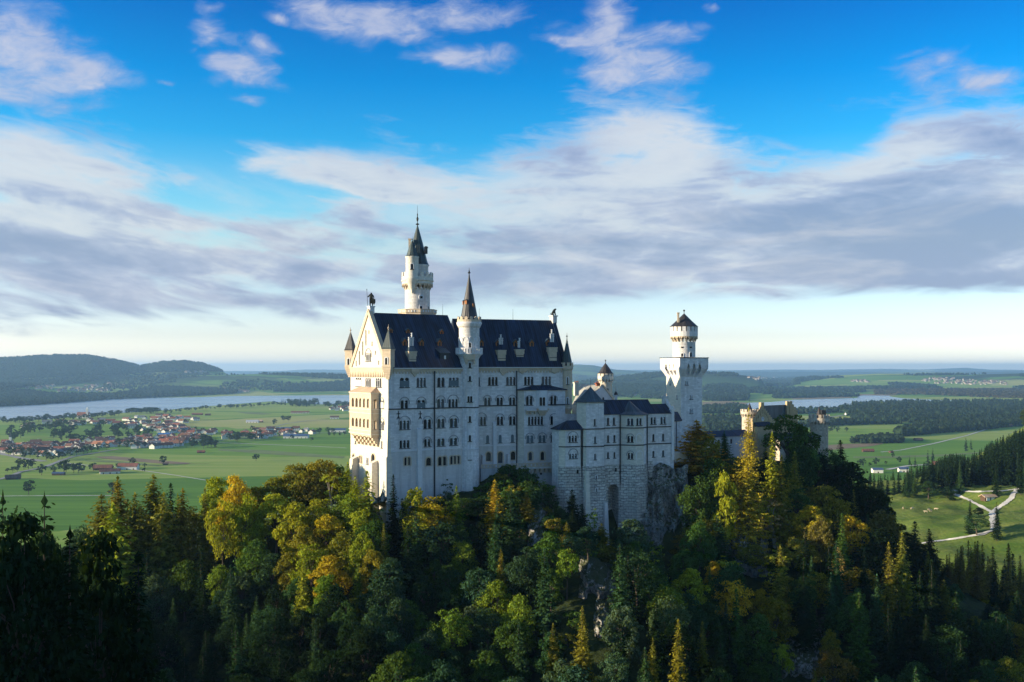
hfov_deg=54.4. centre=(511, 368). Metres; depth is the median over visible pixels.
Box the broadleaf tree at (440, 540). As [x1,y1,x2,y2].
[421,519,461,567]
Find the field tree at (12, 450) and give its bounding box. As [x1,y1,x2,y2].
[10,448,16,455]
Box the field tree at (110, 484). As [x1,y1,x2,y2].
[107,482,120,496]
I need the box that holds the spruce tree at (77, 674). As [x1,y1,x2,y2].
[42,527,108,681]
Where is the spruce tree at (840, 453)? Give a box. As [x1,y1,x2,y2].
[830,440,853,483]
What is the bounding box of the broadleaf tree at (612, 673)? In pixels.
[595,651,629,681]
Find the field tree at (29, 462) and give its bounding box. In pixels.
[25,459,32,468]
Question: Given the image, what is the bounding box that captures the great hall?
[344,306,572,528]
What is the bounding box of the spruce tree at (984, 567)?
[979,543,991,600]
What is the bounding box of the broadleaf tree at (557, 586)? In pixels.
[540,568,564,610]
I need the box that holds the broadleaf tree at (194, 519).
[179,506,202,551]
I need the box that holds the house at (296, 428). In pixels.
[292,426,299,430]
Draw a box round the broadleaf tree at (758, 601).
[749,588,769,618]
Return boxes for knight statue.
[367,293,375,305]
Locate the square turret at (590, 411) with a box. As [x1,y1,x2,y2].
[574,378,608,544]
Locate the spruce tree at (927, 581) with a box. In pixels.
[921,561,941,600]
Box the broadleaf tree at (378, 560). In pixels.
[358,549,393,597]
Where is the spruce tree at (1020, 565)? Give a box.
[1016,556,1023,588]
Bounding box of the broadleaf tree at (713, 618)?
[691,602,725,655]
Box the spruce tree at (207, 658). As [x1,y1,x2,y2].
[195,630,217,681]
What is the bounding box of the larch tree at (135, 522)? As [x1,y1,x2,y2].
[119,492,157,583]
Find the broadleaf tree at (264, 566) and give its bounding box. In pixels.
[252,553,284,596]
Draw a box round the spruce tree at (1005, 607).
[999,593,1008,617]
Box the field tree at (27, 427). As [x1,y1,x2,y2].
[23,425,31,431]
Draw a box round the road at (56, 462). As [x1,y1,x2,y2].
[0,449,115,478]
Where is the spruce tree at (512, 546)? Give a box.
[500,488,526,559]
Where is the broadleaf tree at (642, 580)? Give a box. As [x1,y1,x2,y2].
[620,549,659,618]
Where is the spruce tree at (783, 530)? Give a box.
[766,454,796,547]
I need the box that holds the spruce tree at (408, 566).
[394,525,419,603]
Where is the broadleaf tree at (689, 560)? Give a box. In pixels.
[668,549,698,590]
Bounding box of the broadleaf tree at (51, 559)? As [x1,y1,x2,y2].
[0,540,98,681]
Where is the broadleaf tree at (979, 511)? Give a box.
[972,507,984,514]
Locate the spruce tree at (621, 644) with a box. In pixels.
[613,614,633,681]
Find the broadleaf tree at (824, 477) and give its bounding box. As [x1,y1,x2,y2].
[815,454,831,489]
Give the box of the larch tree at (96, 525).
[73,493,129,588]
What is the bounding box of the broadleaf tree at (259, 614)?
[249,604,284,634]
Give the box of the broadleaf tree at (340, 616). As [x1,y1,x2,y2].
[325,600,359,663]
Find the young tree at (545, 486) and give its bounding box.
[535,480,547,499]
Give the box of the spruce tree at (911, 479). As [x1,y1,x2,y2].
[908,464,913,490]
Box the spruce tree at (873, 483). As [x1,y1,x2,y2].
[871,473,876,488]
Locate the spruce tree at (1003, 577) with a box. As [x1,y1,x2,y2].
[997,567,1005,600]
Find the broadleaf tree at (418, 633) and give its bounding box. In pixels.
[411,614,437,642]
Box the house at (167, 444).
[160,442,173,447]
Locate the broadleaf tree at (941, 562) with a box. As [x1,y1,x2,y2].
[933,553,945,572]
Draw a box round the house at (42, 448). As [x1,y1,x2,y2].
[37,447,52,450]
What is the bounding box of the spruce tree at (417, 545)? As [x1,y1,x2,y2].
[402,500,429,583]
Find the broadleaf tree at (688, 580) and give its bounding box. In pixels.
[671,568,710,605]
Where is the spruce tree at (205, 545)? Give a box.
[191,488,219,575]
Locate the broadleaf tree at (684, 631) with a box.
[660,619,699,669]
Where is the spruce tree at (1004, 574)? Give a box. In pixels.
[998,559,1007,595]
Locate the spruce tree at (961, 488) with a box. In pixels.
[955,459,965,493]
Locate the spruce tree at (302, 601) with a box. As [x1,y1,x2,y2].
[291,559,315,641]
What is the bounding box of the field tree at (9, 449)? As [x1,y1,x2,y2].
[2,446,10,454]
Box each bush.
[429,647,445,661]
[437,495,455,505]
[472,492,486,497]
[473,485,485,494]
[484,482,498,489]
[493,473,509,481]
[495,479,513,491]
[497,466,519,479]
[497,474,507,483]
[503,464,516,470]
[505,485,524,497]
[511,487,526,495]
[515,471,525,482]
[516,465,529,472]
[516,519,528,531]
[517,485,540,497]
[517,489,540,498]
[519,480,533,490]
[520,535,532,544]
[521,473,534,481]
[524,670,531,681]
[528,473,538,484]
[529,635,541,652]
[530,656,547,670]
[537,483,555,494]
[540,498,558,511]
[542,506,552,515]
[543,515,555,518]
[544,518,561,534]
[550,518,569,526]
[557,521,575,532]
[557,633,575,649]
[562,611,588,629]
[595,543,612,559]
[684,658,699,674]
[684,674,695,681]
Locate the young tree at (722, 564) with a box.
[710,555,742,578]
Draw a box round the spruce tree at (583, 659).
[569,606,595,681]
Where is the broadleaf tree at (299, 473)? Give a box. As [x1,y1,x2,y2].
[274,462,318,507]
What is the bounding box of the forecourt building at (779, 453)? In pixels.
[772,435,813,460]
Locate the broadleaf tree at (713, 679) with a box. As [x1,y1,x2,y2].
[703,666,732,681]
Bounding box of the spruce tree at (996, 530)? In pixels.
[990,502,1002,540]
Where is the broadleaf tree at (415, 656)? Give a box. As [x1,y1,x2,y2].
[398,642,433,678]
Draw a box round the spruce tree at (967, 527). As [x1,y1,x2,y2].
[964,501,975,533]
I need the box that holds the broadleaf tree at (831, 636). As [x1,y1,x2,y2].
[818,628,840,668]
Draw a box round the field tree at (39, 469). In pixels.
[36,464,46,474]
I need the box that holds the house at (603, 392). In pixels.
[570,381,613,413]
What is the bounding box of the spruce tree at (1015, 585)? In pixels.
[1013,576,1022,600]
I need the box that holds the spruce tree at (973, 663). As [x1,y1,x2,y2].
[962,611,982,670]
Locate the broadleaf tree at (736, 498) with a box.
[727,481,749,524]
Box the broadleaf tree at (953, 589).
[946,583,964,602]
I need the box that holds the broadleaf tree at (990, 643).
[972,611,1015,668]
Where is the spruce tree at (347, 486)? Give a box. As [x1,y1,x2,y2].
[335,462,361,516]
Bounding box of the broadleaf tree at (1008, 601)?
[999,595,1023,612]
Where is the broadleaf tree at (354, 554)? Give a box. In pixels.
[342,531,376,582]
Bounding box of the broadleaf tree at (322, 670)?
[312,649,351,681]
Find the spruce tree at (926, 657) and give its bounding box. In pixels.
[915,615,934,680]
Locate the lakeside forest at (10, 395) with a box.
[0,371,350,405]
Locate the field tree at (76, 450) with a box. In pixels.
[72,447,81,454]
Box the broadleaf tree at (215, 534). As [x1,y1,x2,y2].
[204,497,242,589]
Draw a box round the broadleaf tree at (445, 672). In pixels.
[423,659,459,681]
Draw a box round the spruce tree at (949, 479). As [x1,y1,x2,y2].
[946,467,952,488]
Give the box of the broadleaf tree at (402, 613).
[384,597,417,644]
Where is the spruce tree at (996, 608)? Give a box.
[988,602,1003,651]
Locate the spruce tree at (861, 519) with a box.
[856,510,864,522]
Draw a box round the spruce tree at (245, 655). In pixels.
[240,613,258,679]
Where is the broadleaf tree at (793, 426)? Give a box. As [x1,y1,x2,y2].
[761,413,821,458]
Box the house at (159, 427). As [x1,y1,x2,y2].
[154,426,163,430]
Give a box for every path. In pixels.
[21,495,110,495]
[72,463,203,479]
[218,442,340,447]
[883,429,984,451]
[888,464,924,469]
[921,530,991,543]
[953,493,990,511]
[954,489,1014,491]
[989,512,998,528]
[990,488,1018,512]
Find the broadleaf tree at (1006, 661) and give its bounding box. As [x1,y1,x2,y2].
[994,656,1023,681]
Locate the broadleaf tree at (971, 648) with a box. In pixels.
[935,617,978,678]
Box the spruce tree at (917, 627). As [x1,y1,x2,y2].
[905,569,936,662]
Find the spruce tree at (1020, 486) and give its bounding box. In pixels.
[1015,454,1023,494]
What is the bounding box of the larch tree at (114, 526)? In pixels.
[80,502,140,606]
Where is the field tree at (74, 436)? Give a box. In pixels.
[71,433,79,438]
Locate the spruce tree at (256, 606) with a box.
[249,596,260,650]
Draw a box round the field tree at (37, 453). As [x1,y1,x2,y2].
[33,450,41,458]
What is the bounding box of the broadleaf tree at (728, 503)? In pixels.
[709,470,739,557]
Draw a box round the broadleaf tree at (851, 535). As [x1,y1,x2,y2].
[831,514,871,566]
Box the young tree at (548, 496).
[541,491,559,514]
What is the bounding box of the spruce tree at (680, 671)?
[677,666,682,681]
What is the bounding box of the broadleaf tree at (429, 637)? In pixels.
[411,630,442,668]
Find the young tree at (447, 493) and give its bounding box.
[437,479,453,507]
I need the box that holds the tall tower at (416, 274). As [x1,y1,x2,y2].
[397,205,436,314]
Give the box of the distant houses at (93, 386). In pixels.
[25,368,1007,395]
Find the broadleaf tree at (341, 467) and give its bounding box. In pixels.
[328,463,346,511]
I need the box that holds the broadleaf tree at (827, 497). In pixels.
[801,484,853,533]
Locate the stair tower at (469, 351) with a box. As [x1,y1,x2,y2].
[456,270,482,490]
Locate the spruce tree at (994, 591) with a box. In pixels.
[985,561,1003,607]
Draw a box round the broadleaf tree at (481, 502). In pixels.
[464,498,490,517]
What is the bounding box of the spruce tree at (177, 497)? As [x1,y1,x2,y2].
[174,493,179,524]
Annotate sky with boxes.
[0,0,1023,370]
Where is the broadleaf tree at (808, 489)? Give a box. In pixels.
[800,486,821,520]
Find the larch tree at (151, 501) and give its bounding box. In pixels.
[137,474,177,568]
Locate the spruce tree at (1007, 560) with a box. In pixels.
[1004,547,1015,574]
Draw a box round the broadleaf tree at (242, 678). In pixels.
[229,673,263,681]
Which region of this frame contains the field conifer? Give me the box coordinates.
[924,450,929,465]
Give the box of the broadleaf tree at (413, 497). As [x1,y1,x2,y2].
[397,486,431,536]
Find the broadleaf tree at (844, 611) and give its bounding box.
[832,593,873,648]
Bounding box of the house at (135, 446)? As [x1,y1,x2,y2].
[131,443,138,448]
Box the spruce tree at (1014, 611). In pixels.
[1008,590,1023,638]
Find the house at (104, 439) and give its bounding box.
[96,437,108,441]
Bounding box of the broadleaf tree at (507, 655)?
[490,619,536,676]
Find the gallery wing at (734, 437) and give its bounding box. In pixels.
[706,429,750,457]
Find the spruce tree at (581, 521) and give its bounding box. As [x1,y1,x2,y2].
[575,504,590,542]
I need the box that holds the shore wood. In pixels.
[702,402,872,430]
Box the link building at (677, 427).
[674,412,681,463]
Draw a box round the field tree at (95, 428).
[91,426,100,431]
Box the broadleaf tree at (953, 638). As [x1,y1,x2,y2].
[926,624,969,680]
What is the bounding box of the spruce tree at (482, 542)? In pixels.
[471,510,489,572]
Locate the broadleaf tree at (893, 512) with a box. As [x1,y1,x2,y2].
[883,507,897,522]
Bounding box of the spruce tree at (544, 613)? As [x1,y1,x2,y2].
[527,547,560,636]
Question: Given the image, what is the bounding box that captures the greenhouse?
[246,420,258,422]
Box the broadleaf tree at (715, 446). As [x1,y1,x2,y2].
[685,432,721,480]
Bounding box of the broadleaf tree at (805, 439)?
[782,428,822,486]
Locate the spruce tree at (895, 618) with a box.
[883,597,910,657]
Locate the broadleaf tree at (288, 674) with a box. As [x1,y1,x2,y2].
[263,648,303,681]
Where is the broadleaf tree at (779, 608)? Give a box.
[756,596,798,654]
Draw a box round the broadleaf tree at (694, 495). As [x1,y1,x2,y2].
[675,476,721,526]
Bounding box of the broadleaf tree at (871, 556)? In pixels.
[847,544,891,579]
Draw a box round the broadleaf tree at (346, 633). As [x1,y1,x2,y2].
[332,614,374,676]
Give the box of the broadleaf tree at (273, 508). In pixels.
[250,493,296,554]
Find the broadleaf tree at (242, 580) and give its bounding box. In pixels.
[225,572,262,618]
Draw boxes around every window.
[355,377,360,386]
[365,348,371,361]
[376,378,381,387]
[379,397,383,408]
[398,416,410,429]
[399,377,409,387]
[399,397,409,407]
[399,440,410,448]
[403,456,411,465]
[416,377,426,387]
[416,397,426,407]
[422,416,432,428]
[423,437,431,446]
[425,456,432,466]
[436,395,445,406]
[436,415,445,428]
[437,377,443,386]
[437,438,444,446]
[437,455,447,466]
[447,395,458,406]
[448,377,458,386]
[448,435,458,445]
[449,415,458,427]
[449,454,460,464]
[466,395,472,402]
[468,415,471,422]
[468,434,471,441]
[479,413,486,425]
[483,395,491,404]
[485,435,489,443]
[485,451,491,461]
[488,377,498,385]
[495,395,503,404]
[496,414,504,425]
[497,451,503,463]
[506,376,515,385]
[508,395,515,404]
[508,414,515,424]
[510,450,515,460]
[524,376,533,385]
[525,395,533,405]
[525,433,534,442]
[527,416,543,425]
[527,451,533,460]
[537,432,546,442]
[539,451,545,460]
[541,376,550,384]
[549,395,557,405]
[568,431,578,442]
[568,448,577,458]
[626,418,633,425]
[626,433,634,442]
[626,451,633,459]
[636,418,642,425]
[650,417,656,424]
[660,416,664,424]
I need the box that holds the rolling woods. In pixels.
[576,371,1023,396]
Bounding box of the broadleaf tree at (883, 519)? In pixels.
[862,509,907,547]
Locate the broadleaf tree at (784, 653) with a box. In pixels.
[772,643,796,679]
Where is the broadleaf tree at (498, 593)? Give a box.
[473,579,517,642]
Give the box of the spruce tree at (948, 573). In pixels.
[945,554,951,578]
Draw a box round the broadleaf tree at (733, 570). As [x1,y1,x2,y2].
[710,562,747,619]
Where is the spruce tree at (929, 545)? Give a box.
[920,529,949,584]
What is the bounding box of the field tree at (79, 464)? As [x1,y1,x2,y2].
[73,462,81,470]
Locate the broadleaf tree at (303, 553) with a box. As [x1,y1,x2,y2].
[286,544,328,586]
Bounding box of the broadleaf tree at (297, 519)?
[271,501,316,568]
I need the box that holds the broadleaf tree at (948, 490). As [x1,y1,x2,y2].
[939,486,954,497]
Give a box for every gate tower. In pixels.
[741,398,758,432]
[809,407,829,454]
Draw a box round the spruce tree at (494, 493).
[478,479,506,537]
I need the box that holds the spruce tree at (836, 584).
[823,553,847,633]
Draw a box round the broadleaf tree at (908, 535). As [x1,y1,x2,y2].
[904,532,912,541]
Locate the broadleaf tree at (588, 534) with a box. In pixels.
[571,525,600,559]
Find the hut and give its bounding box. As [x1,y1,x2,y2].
[979,494,997,500]
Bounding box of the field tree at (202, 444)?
[199,440,208,448]
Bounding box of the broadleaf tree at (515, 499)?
[486,491,530,510]
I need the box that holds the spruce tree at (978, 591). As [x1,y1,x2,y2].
[967,543,987,601]
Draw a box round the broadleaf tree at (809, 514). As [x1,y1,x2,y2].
[785,505,832,539]
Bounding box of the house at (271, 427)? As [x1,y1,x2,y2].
[266,426,274,429]
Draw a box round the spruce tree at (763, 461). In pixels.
[755,446,773,485]
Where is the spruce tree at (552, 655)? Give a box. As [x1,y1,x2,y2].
[540,623,559,679]
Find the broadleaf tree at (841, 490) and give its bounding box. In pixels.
[816,487,860,527]
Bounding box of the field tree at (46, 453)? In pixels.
[42,450,50,457]
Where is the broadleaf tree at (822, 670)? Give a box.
[812,648,860,681]
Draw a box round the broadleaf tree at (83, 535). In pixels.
[63,524,95,563]
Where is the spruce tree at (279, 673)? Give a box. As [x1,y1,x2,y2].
[273,645,286,681]
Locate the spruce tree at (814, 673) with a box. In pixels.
[811,670,818,681]
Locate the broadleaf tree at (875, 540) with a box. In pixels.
[860,526,898,582]
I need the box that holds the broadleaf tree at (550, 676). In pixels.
[541,658,573,681]
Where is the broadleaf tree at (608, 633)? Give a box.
[599,605,644,660]
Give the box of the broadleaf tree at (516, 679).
[499,676,523,681]
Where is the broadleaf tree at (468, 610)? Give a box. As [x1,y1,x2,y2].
[458,605,483,650]
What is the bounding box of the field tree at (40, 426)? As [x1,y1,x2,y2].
[36,424,44,429]
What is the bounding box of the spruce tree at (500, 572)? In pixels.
[492,549,510,612]
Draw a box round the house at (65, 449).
[60,447,71,453]
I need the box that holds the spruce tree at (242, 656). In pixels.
[238,639,246,674]
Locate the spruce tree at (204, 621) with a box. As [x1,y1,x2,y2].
[190,582,216,652]
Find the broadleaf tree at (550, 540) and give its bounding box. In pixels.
[529,531,568,588]
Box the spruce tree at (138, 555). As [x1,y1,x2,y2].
[116,549,165,681]
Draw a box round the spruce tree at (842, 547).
[833,513,854,584]
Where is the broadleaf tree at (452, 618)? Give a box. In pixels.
[426,608,474,650]
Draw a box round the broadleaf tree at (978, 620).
[967,616,984,625]
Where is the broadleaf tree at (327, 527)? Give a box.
[313,514,345,558]
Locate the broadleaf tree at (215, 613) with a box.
[207,589,238,630]
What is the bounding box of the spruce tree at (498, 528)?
[482,501,509,577]
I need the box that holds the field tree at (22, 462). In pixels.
[19,459,28,467]
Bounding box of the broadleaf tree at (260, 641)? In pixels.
[242,612,295,681]
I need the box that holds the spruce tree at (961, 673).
[952,637,969,681]
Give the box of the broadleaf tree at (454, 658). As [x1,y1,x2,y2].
[436,649,473,681]
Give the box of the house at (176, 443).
[165,440,179,446]
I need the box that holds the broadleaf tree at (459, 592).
[455,574,480,611]
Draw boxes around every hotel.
[871,468,883,472]
[897,467,908,471]
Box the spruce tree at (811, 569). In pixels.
[806,556,820,610]
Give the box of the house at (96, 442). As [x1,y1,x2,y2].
[91,440,105,446]
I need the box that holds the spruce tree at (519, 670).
[506,619,531,681]
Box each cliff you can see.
[370,491,386,520]
[528,501,546,545]
[578,553,616,598]
[593,594,616,637]
[643,463,687,549]
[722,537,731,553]
[731,524,767,577]
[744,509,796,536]
[783,616,826,680]
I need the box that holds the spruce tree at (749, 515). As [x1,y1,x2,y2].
[726,407,773,551]
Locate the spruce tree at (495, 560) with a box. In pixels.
[481,522,511,601]
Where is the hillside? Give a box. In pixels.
[77,427,1023,681]
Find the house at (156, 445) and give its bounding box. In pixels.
[149,442,161,448]
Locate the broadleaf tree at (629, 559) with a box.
[617,553,640,576]
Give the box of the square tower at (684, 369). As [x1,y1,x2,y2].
[660,310,708,448]
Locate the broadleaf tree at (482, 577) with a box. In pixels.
[457,568,497,623]
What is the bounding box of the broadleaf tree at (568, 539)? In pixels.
[560,533,583,575]
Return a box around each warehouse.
[283,434,308,437]
[330,428,346,431]
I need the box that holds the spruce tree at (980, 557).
[976,541,989,602]
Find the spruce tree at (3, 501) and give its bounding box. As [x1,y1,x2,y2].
[0,490,10,600]
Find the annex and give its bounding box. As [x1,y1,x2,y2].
[550,420,582,515]
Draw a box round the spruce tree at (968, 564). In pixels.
[966,549,970,582]
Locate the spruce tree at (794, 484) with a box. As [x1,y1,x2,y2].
[787,451,806,524]
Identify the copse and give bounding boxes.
[849,432,904,443]
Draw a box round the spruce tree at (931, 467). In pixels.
[930,460,935,481]
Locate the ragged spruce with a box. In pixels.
[16,490,59,657]
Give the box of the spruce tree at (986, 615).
[979,604,992,623]
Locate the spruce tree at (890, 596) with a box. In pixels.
[879,542,903,630]
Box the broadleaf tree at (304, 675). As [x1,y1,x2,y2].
[291,668,328,681]
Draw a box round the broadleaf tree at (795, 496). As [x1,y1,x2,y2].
[785,488,816,514]
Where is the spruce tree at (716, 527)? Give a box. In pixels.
[708,515,736,567]
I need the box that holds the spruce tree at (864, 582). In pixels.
[855,547,873,612]
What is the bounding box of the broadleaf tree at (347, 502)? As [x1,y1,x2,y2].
[327,493,363,531]
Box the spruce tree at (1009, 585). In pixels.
[997,543,1016,610]
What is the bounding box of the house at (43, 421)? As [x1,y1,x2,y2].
[42,419,52,423]
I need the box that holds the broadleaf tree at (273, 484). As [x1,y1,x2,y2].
[257,477,291,530]
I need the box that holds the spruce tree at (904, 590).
[891,530,916,619]
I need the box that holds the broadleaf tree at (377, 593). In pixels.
[356,575,402,628]
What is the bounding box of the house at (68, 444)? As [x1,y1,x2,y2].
[64,443,73,446]
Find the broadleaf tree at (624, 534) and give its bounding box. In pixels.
[611,519,655,564]
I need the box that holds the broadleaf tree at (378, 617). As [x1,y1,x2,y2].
[354,604,401,645]
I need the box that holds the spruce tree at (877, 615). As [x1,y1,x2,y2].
[867,574,887,649]
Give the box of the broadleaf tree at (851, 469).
[826,461,870,501]
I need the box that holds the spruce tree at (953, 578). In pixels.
[950,554,957,584]
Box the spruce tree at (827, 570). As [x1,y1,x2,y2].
[821,542,832,607]
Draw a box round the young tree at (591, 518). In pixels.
[583,508,597,533]
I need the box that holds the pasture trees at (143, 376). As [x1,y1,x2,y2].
[34,368,350,391]
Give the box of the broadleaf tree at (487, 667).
[469,650,508,681]
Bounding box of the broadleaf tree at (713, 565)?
[703,561,720,595]
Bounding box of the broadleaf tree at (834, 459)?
[817,448,843,483]
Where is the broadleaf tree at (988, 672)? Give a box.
[969,659,1010,681]
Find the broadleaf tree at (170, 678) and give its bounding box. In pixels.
[153,667,176,681]
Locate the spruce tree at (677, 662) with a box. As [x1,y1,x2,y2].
[667,619,688,681]
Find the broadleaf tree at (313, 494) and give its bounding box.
[293,474,327,514]
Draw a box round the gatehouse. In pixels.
[751,401,797,459]
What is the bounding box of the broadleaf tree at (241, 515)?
[225,492,266,572]
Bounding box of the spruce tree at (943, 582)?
[938,575,948,594]
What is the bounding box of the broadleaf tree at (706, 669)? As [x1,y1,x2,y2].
[695,655,733,681]
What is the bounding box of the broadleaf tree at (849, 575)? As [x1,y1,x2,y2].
[843,567,880,589]
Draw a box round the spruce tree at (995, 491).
[991,460,1001,494]
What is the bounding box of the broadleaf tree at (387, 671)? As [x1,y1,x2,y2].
[367,651,426,681]
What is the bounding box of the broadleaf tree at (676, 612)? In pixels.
[645,595,692,640]
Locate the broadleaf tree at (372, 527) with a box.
[354,520,392,567]
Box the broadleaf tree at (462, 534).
[449,529,471,562]
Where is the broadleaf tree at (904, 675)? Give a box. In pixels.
[895,661,936,681]
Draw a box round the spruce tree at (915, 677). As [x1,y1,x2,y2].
[911,666,920,681]
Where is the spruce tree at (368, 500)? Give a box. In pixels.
[352,471,385,543]
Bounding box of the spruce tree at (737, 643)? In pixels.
[723,588,749,681]
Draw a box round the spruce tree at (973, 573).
[966,544,984,596]
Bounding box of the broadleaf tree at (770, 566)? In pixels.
[767,562,778,572]
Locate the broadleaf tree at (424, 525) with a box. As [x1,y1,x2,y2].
[399,510,437,546]
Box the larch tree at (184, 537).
[164,488,198,579]
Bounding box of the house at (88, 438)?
[84,436,92,441]
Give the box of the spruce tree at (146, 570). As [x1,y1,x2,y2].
[140,549,157,618]
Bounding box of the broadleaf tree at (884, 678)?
[867,674,894,681]
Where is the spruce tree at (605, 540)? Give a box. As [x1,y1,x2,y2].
[594,523,618,562]
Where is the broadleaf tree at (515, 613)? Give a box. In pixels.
[500,593,538,646]
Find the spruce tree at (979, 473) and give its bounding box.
[973,454,985,484]
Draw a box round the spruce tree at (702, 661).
[694,621,709,677]
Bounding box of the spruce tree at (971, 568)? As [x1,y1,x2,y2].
[966,551,980,597]
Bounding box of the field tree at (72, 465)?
[69,463,77,469]
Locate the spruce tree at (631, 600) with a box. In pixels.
[615,553,643,623]
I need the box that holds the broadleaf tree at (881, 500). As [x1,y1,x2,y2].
[847,480,894,521]
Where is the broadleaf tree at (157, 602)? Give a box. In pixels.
[139,573,177,623]
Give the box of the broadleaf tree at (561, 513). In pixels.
[550,506,579,528]
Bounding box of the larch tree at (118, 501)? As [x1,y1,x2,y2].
[103,476,130,568]
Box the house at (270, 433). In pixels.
[264,431,272,436]
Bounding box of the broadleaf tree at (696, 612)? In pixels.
[679,592,709,651]
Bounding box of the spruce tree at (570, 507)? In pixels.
[562,490,587,525]
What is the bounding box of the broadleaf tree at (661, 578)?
[632,562,671,607]
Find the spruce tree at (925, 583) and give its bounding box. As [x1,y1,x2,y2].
[921,564,943,622]
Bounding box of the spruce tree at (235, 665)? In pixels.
[223,624,246,681]
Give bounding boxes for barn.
[5,474,20,479]
[92,464,113,470]
[99,468,120,473]
[862,449,874,451]
[913,438,923,440]
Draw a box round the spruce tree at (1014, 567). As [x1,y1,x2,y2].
[1011,553,1018,594]
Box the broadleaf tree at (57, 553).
[39,546,68,574]
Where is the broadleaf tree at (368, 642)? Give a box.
[346,626,387,681]
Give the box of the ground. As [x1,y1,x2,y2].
[0,364,1023,549]
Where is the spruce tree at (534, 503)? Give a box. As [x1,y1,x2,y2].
[523,479,541,508]
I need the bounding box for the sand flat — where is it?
[860,394,897,395]
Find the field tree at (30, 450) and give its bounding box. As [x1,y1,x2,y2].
[25,447,34,454]
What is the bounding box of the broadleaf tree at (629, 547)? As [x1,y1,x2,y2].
[611,541,644,585]
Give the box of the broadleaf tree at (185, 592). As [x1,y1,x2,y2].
[162,559,199,621]
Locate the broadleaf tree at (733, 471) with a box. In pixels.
[722,457,749,494]
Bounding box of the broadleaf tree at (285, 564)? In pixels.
[273,552,308,600]
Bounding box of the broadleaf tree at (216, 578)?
[204,564,238,615]
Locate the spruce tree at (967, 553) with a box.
[964,540,971,574]
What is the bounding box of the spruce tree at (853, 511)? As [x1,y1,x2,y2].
[845,493,859,549]
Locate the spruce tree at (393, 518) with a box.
[385,474,399,554]
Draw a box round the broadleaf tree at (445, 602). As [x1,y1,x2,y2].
[437,589,462,632]
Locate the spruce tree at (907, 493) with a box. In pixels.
[902,469,911,497]
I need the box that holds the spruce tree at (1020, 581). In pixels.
[1017,567,1022,599]
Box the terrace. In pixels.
[479,462,551,492]
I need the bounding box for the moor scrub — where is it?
[873,387,1023,397]
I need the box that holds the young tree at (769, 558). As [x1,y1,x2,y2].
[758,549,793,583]
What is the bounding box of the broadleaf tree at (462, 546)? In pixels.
[447,540,479,579]
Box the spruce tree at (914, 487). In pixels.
[911,471,917,495]
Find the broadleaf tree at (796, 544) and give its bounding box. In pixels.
[777,537,821,574]
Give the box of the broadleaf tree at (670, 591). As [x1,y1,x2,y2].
[642,584,687,639]
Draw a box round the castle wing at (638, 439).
[553,396,674,533]
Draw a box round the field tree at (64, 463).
[56,460,69,470]
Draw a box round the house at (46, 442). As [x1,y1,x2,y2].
[41,440,52,444]
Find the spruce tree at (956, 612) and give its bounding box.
[942,591,973,646]
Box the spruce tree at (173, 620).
[160,598,186,675]
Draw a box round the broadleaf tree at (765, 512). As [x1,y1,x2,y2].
[746,496,778,529]
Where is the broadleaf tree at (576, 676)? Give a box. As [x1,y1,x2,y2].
[556,663,591,681]
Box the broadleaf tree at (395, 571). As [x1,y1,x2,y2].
[366,557,411,605]
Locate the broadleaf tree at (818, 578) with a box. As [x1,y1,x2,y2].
[805,570,829,621]
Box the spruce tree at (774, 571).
[766,542,790,611]
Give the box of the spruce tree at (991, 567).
[986,546,1000,595]
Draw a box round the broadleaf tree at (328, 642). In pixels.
[296,617,338,669]
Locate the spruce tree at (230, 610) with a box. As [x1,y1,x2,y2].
[215,565,243,657]
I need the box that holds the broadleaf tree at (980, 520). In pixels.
[963,513,992,534]
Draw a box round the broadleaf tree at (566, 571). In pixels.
[553,547,579,599]
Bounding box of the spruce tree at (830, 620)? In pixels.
[819,573,843,646]
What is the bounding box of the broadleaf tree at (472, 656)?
[464,642,504,681]
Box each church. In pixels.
[0,432,13,442]
[77,407,90,417]
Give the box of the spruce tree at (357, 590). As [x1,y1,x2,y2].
[349,562,364,623]
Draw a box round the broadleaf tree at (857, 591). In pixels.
[844,588,870,621]
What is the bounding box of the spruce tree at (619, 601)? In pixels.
[602,543,634,645]
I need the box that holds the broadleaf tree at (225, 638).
[211,615,248,673]
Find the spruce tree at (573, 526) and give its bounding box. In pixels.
[564,510,580,535]
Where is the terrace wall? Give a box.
[674,453,689,461]
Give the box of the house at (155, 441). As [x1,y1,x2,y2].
[148,440,160,442]
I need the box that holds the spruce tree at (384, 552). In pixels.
[374,523,391,577]
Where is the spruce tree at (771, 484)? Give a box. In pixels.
[757,433,785,538]
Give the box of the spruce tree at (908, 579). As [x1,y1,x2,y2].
[893,543,914,605]
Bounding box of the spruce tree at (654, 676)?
[646,638,661,681]
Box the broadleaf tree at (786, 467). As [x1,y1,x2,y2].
[774,463,791,490]
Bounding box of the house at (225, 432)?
[221,431,232,434]
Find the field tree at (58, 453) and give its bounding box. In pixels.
[53,451,61,457]
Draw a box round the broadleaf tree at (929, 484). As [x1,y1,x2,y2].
[917,481,939,498]
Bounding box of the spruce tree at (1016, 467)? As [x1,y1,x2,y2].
[1012,453,1019,485]
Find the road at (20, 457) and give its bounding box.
[0,453,45,460]
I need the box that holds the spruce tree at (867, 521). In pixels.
[858,514,872,562]
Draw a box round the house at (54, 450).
[51,449,64,455]
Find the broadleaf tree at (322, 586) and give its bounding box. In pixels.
[306,574,342,615]
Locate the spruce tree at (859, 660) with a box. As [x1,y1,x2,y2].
[838,592,880,681]
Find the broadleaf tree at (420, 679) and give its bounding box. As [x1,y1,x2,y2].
[403,676,432,681]
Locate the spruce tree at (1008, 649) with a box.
[998,620,1016,680]
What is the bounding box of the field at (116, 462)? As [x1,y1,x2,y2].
[85,460,158,465]
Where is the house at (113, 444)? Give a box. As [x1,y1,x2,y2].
[109,441,117,446]

